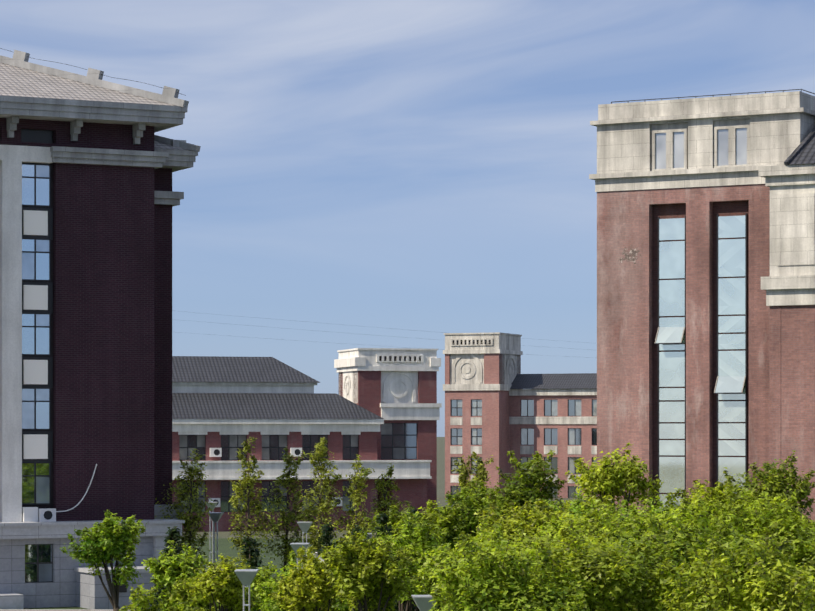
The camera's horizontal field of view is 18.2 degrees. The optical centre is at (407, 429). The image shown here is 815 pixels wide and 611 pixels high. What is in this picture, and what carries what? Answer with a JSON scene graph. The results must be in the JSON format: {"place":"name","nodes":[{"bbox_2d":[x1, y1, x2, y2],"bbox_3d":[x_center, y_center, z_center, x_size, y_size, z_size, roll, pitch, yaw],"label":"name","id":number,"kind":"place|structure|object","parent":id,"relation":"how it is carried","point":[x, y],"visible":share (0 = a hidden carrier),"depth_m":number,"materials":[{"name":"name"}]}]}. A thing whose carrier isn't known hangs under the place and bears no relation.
{"place":"outdoors","nodes":[
{"label":"outdoors","id":0,"kind":"place"},
{"bbox_2d":[172,348,441,531],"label":"building","id":1,"kind":"structure","parent":0,"point":[379,413],"depth_m":216.21,"materials":[{"name":"red brick"}]},
{"bbox_2d":[23,538,717,610],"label":"ground","id":2,"kind":"structure","parent":0,"point":[224,545],"depth_m":176.58,"materials":[{"name":"green plant"}]},
{"bbox_2d":[0,609,129,610],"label":"pavement","id":3,"kind":"structure","parent":2,"relation":"on","point":[57,610],"depth_m":118.68,"materials":[{"name":"grey concrete"}]},
{"bbox_2d":[0,48,200,608],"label":"building","id":4,"kind":"structure","parent":2,"relation":"on","point":[90,162],"depth_m":123.56,"materials":[{"name":"red brick"}]},
{"bbox_2d":[119,583,164,610],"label":"shrub","id":5,"kind":"object","parent":2,"relation":"on","point":[143,601],"visible":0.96,"depth_m":96.73,"materials":[{"name":"green plant"}]},
{"bbox_2d":[147,526,182,610],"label":"conifer tree","id":6,"kind":"object","parent":2,"relation":"on","point":[174,533],"visible":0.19,"depth_m":111.33,"materials":[{"name":"green plant"}]},
{"bbox_2d":[141,540,208,610],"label":"broad tree","id":7,"kind":"object","parent":2,"relation":"on","point":[166,571],"visible":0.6,"depth_m":91.91,"materials":[{"name":"green plant"}]},
{"bbox_2d":[155,449,213,567],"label":"slim tree","id":8,"kind":"object","parent":2,"relation":"on","point":[190,520],"visible":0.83,"depth_m":127.25,"materials":[{"name":"green plant"}]},
{"bbox_2d":[167,572,223,610],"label":"broad tree","id":9,"kind":"object","parent":2,"relation":"on","point":[189,603],"visible":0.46,"depth_m":86.85,"materials":[{"name":"green plant"}]},
{"bbox_2d":[206,502,217,566],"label":"street lamp","id":10,"kind":"object","parent":2,"relation":"on","point":[212,507],"visible":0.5,"depth_m":157.74,"materials":[{"name":"metal"}]},
{"bbox_2d":[209,512,223,562],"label":"street lamp","id":11,"kind":"object","parent":2,"relation":"on","point":[215,517],"visible":0.75,"depth_m":137.53,"materials":[{"name":"metal"}]},
{"bbox_2d":[183,553,259,610],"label":"broad tree","id":12,"kind":"object","parent":2,"relation":"on","point":[221,583],"visible":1,"depth_m":84.11,"materials":[{"name":"green plant"}]},
{"bbox_2d":[234,569,258,610],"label":"street lamp","id":13,"kind":"object","parent":2,"relation":"on","point":[246,576],"visible":1,"depth_m":81.21,"materials":[{"name":"metal"}]},
{"bbox_2d":[240,536,267,610],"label":"conifer tree","id":14,"kind":"object","parent":2,"relation":"on","point":[248,553],"visible":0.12,"depth_m":111.24,"materials":[{"name":"green plant"}]},
{"bbox_2d":[228,437,285,566],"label":"slim tree","id":15,"kind":"object","parent":2,"relation":"on","point":[248,503],"visible":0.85,"depth_m":125.25,"materials":[{"name":"green plant"}]},
{"bbox_2d":[238,561,288,610],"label":"tree","id":16,"kind":"object","parent":2,"relation":"on","point":[264,576],"visible":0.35,"depth_m":104.79,"materials":[{"name":"green plant"}]},
{"bbox_2d":[261,447,316,575],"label":"slim tree","id":17,"kind":"object","parent":2,"relation":"on","point":[290,517],"visible":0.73,"depth_m":129.07,"materials":[{"name":"green plant"}]},
{"bbox_2d":[252,551,325,610],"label":"tree","id":18,"kind":"object","parent":2,"relation":"on","point":[272,605],"visible":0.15,"depth_m":103.21,"materials":[{"name":"green plant"}]},
{"bbox_2d":[290,543,309,567],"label":"street lamp","id":19,"kind":"object","parent":2,"relation":"on","point":[295,546],"visible":0.23,"depth_m":100.30,"materials":[{"name":"metal"}]},
{"bbox_2d":[297,522,311,556],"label":"street lamp","id":20,"kind":"object","parent":2,"relation":"on","point":[304,527],"visible":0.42,"depth_m":123.64,"materials":[{"name":"metal"}]},
{"bbox_2d":[268,545,348,610],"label":"broad tree","id":21,"kind":"object","parent":2,"relation":"on","point":[291,596],"visible":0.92,"depth_m":77.81,"materials":[{"name":"green plant"}]},
{"bbox_2d":[297,437,342,553],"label":"slim tree","id":22,"kind":"object","parent":2,"relation":"on","point":[321,449],"visible":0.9,"depth_m":126.35,"materials":[{"name":"green plant"}]},
{"bbox_2d":[317,523,337,610],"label":"conifer tree","id":23,"kind":"object","parent":2,"relation":"on","point":[326,537],"visible":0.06,"depth_m":109.10,"materials":[{"name":"green plant"}]},
{"bbox_2d":[321,588,341,610],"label":"tree","id":24,"kind":"object","parent":2,"relation":"on","point":[330,608],"visible":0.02,"depth_m":105.54,"materials":[{"name":"green plant"}]},
{"bbox_2d":[333,525,362,610],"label":"conifer tree","id":25,"kind":"object","parent":2,"relation":"on","point":[356,530],"visible":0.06,"depth_m":107.08,"materials":[{"name":"green plant"}]},
{"bbox_2d":[333,454,375,540],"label":"slim tree","id":26,"kind":"object","parent":2,"relation":"on","point":[357,481],"visible":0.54,"depth_m":126.14,"materials":[{"name":"green plant"}]},
{"bbox_2d":[324,530,389,610],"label":"broad tree","id":27,"kind":"object","parent":2,"relation":"on","point":[344,606],"visible":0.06,"depth_m":91.72,"materials":[{"name":"green plant"}]},
{"bbox_2d":[319,527,416,610],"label":"broad tree","id":28,"kind":"object","parent":2,"relation":"on","point":[367,573],"visible":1,"depth_m":74.79,"materials":[{"name":"green plant"}]},
{"bbox_2d":[363,505,412,537],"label":"broad tree","id":29,"kind":"object","parent":2,"relation":"on","point":[392,514],"visible":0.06,"depth_m":106.97,"materials":[{"name":"green plant"}]},
{"bbox_2d":[366,463,410,536],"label":"slim tree","id":30,"kind":"object","parent":2,"relation":"on","point":[383,491],"visible":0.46,"depth_m":130.05,"materials":[{"name":"green plant"}]},
{"bbox_2d":[372,512,419,610],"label":"tree","id":31,"kind":"object","parent":2,"relation":"on","point":[383,518],"visible":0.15,"depth_m":102.98,"materials":[{"name":"green plant"}]},
{"bbox_2d":[374,512,450,610],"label":"broad tree","id":32,"kind":"object","parent":2,"relation":"on","point":[419,543],"visible":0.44,"depth_m":82.67,"materials":[{"name":"green plant"}]},
{"bbox_2d":[411,595,435,610],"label":"street lamp","id":33,"kind":"object","parent":2,"relation":"on","point":[422,602],"visible":0.65,"depth_m":68.55,"materials":[{"name":"metal"}]},
{"bbox_2d":[405,506,441,610],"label":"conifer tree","id":34,"kind":"object","parent":2,"relation":"on","point":[413,510],"visible":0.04,"depth_m":104.94,"materials":[{"name":"green plant"}]},
{"bbox_2d":[390,498,469,591],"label":"broad tree","id":35,"kind":"object","parent":2,"relation":"on","point":[450,519],"visible":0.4,"depth_m":98.82,"materials":[{"name":"green plant"}]},
{"bbox_2d":[435,506,469,610],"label":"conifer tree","id":36,"kind":"object","parent":2,"relation":"on","point":[453,552],"depth_m":108.57,"materials":[{"name":"green plant"}]},
{"bbox_2d":[451,452,479,500],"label":"slim tree","id":37,"kind":"object","parent":2,"relation":"on","point":[464,476],"visible":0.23,"depth_m":127.03,"materials":[{"name":"green plant"}]},
{"bbox_2d":[400,518,537,609],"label":"broad tree","id":38,"kind":"object","parent":2,"relation":"on","point":[437,561],"visible":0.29,"depth_m":72.78,"materials":[{"name":"green plant"}]},
{"bbox_2d":[439,479,502,548],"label":"broad tree","id":39,"kind":"object","parent":2,"relation":"on","point":[472,503],"visible":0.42,"depth_m":104.56,"materials":[{"name":"green plant"}]},
{"bbox_2d":[466,452,494,498],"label":"slim tree","id":40,"kind":"object","parent":2,"relation":"on","point":[481,475],"visible":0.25,"depth_m":124.92,"materials":[{"name":"green plant"}]},
{"bbox_2d":[429,522,598,610],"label":"broad tree","id":41,"kind":"object","parent":2,"relation":"on","point":[457,592],"visible":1,"depth_m":57.45,"materials":[{"name":"green plant"}]},
{"bbox_2d":[451,495,581,560],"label":"broad tree","id":42,"kind":"object","parent":2,"relation":"on","point":[529,520],"visible":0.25,"depth_m":80.11,"materials":[{"name":"green plant"}]},
{"bbox_2d":[475,450,567,531],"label":"broad tree","id":43,"kind":"object","parent":2,"relation":"on","point":[535,476],"visible":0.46,"depth_m":100.80,"materials":[{"name":"green plant"}]},
{"bbox_2d":[517,490,626,540],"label":"broad tree","id":44,"kind":"object","parent":2,"relation":"on","point":[575,507],"visible":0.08,"depth_m":88.75,"materials":[{"name":"green plant"}]},
{"bbox_2d":[528,494,646,609],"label":"broad tree","id":45,"kind":"object","parent":2,"relation":"on","point":[554,528],"visible":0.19,"depth_m":77.25,"materials":[{"name":"green plant"}]},
{"bbox_2d":[498,515,704,610],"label":"broad tree","id":46,"kind":"object","parent":2,"relation":"on","point":[617,573],"visible":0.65,"depth_m":59.01,"materials":[{"name":"green plant"}]},
{"bbox_2d":[561,442,663,522],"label":"broad tree","id":47,"kind":"object","parent":2,"relation":"on","point":[605,480],"visible":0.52,"depth_m":95.42,"materials":[{"name":"green plant"}]},
{"bbox_2d":[611,494,698,547],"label":"broad tree","id":48,"kind":"object","parent":2,"relation":"on","point":[623,507],"visible":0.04,"depth_m":90.21,"materials":[{"name":"green plant"}]},
{"bbox_2d":[601,492,728,610],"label":"broad tree","id":49,"kind":"object","parent":2,"relation":"on","point":[687,516],"visible":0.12,"depth_m":78.41,"materials":[{"name":"green plant"}]},
{"bbox_2d":[575,510,784,610],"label":"broad tree","id":50,"kind":"object","parent":2,"relation":"on","point":[685,536],"visible":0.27,"depth_m":62.41,"materials":[{"name":"green plant"}]},
{"bbox_2d":[660,479,737,603],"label":"broad tree","id":51,"kind":"object","parent":2,"relation":"on","point":[715,494],"visible":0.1,"depth_m":96.68,"materials":[{"name":"green plant"}]},
{"bbox_2d":[589,89,814,606],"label":"building","id":52,"kind":"structure","parent":2,"relation":"on","point":[705,288],"depth_m":121.23,"materials":[{"name":"red brick"}]},
{"bbox_2d":[651,519,814,610],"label":"broad tree","id":53,"kind":"object","parent":2,"relation":"on","point":[752,583],"visible":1,"depth_m":57.95,"materials":[{"name":"green plant"}]},
{"bbox_2d":[705,484,814,610],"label":"broad tree","id":54,"kind":"object","parent":2,"relation":"on","point":[752,516],"visible":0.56,"depth_m":77.77,"materials":[{"name":"green plant"}]},
{"bbox_2d":[723,450,814,563],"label":"broad tree","id":55,"kind":"object","parent":2,"relation":"on","point":[778,480],"visible":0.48,"depth_m":94.82,"materials":[{"name":"green plant"}]},
{"label":"plaza paving","id":56,"kind":"structure","parent":2,"relation":"on","visible":0},
{"bbox_2d":[60,511,146,610],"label":"broad tree","id":57,"kind":"object","parent":56,"relation":"on","point":[107,539],"visible":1,"depth_m":98.81,"materials":[{"name":"green plant"}]},
{"bbox_2d":[172,311,587,357],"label":"power lines","id":58,"kind":"object","parent":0,"point":[365,334],"visible":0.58,"depth_m":441.38,"materials":[{"name":"black metal"}]},
{"bbox_2d":[182,437,593,537],"bbox_3d":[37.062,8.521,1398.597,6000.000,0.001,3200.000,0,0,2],"label":"terrain","id":59,"kind":"structure","parent":0,"point":[440,471],"depth_m":310.74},
{"bbox_2d":[443,332,596,497],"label":"building","id":60,"kind":"structure","parent":59,"relation":"on","point":[498,405],"depth_m":317.97,"materials":[{"name":"red brick"}]},
{"bbox_2d":[0,0,814,436],"label":"sky","id":61,"kind":"structure","parent":0,"point":[422,166],"materials":[{"name":"blue"}]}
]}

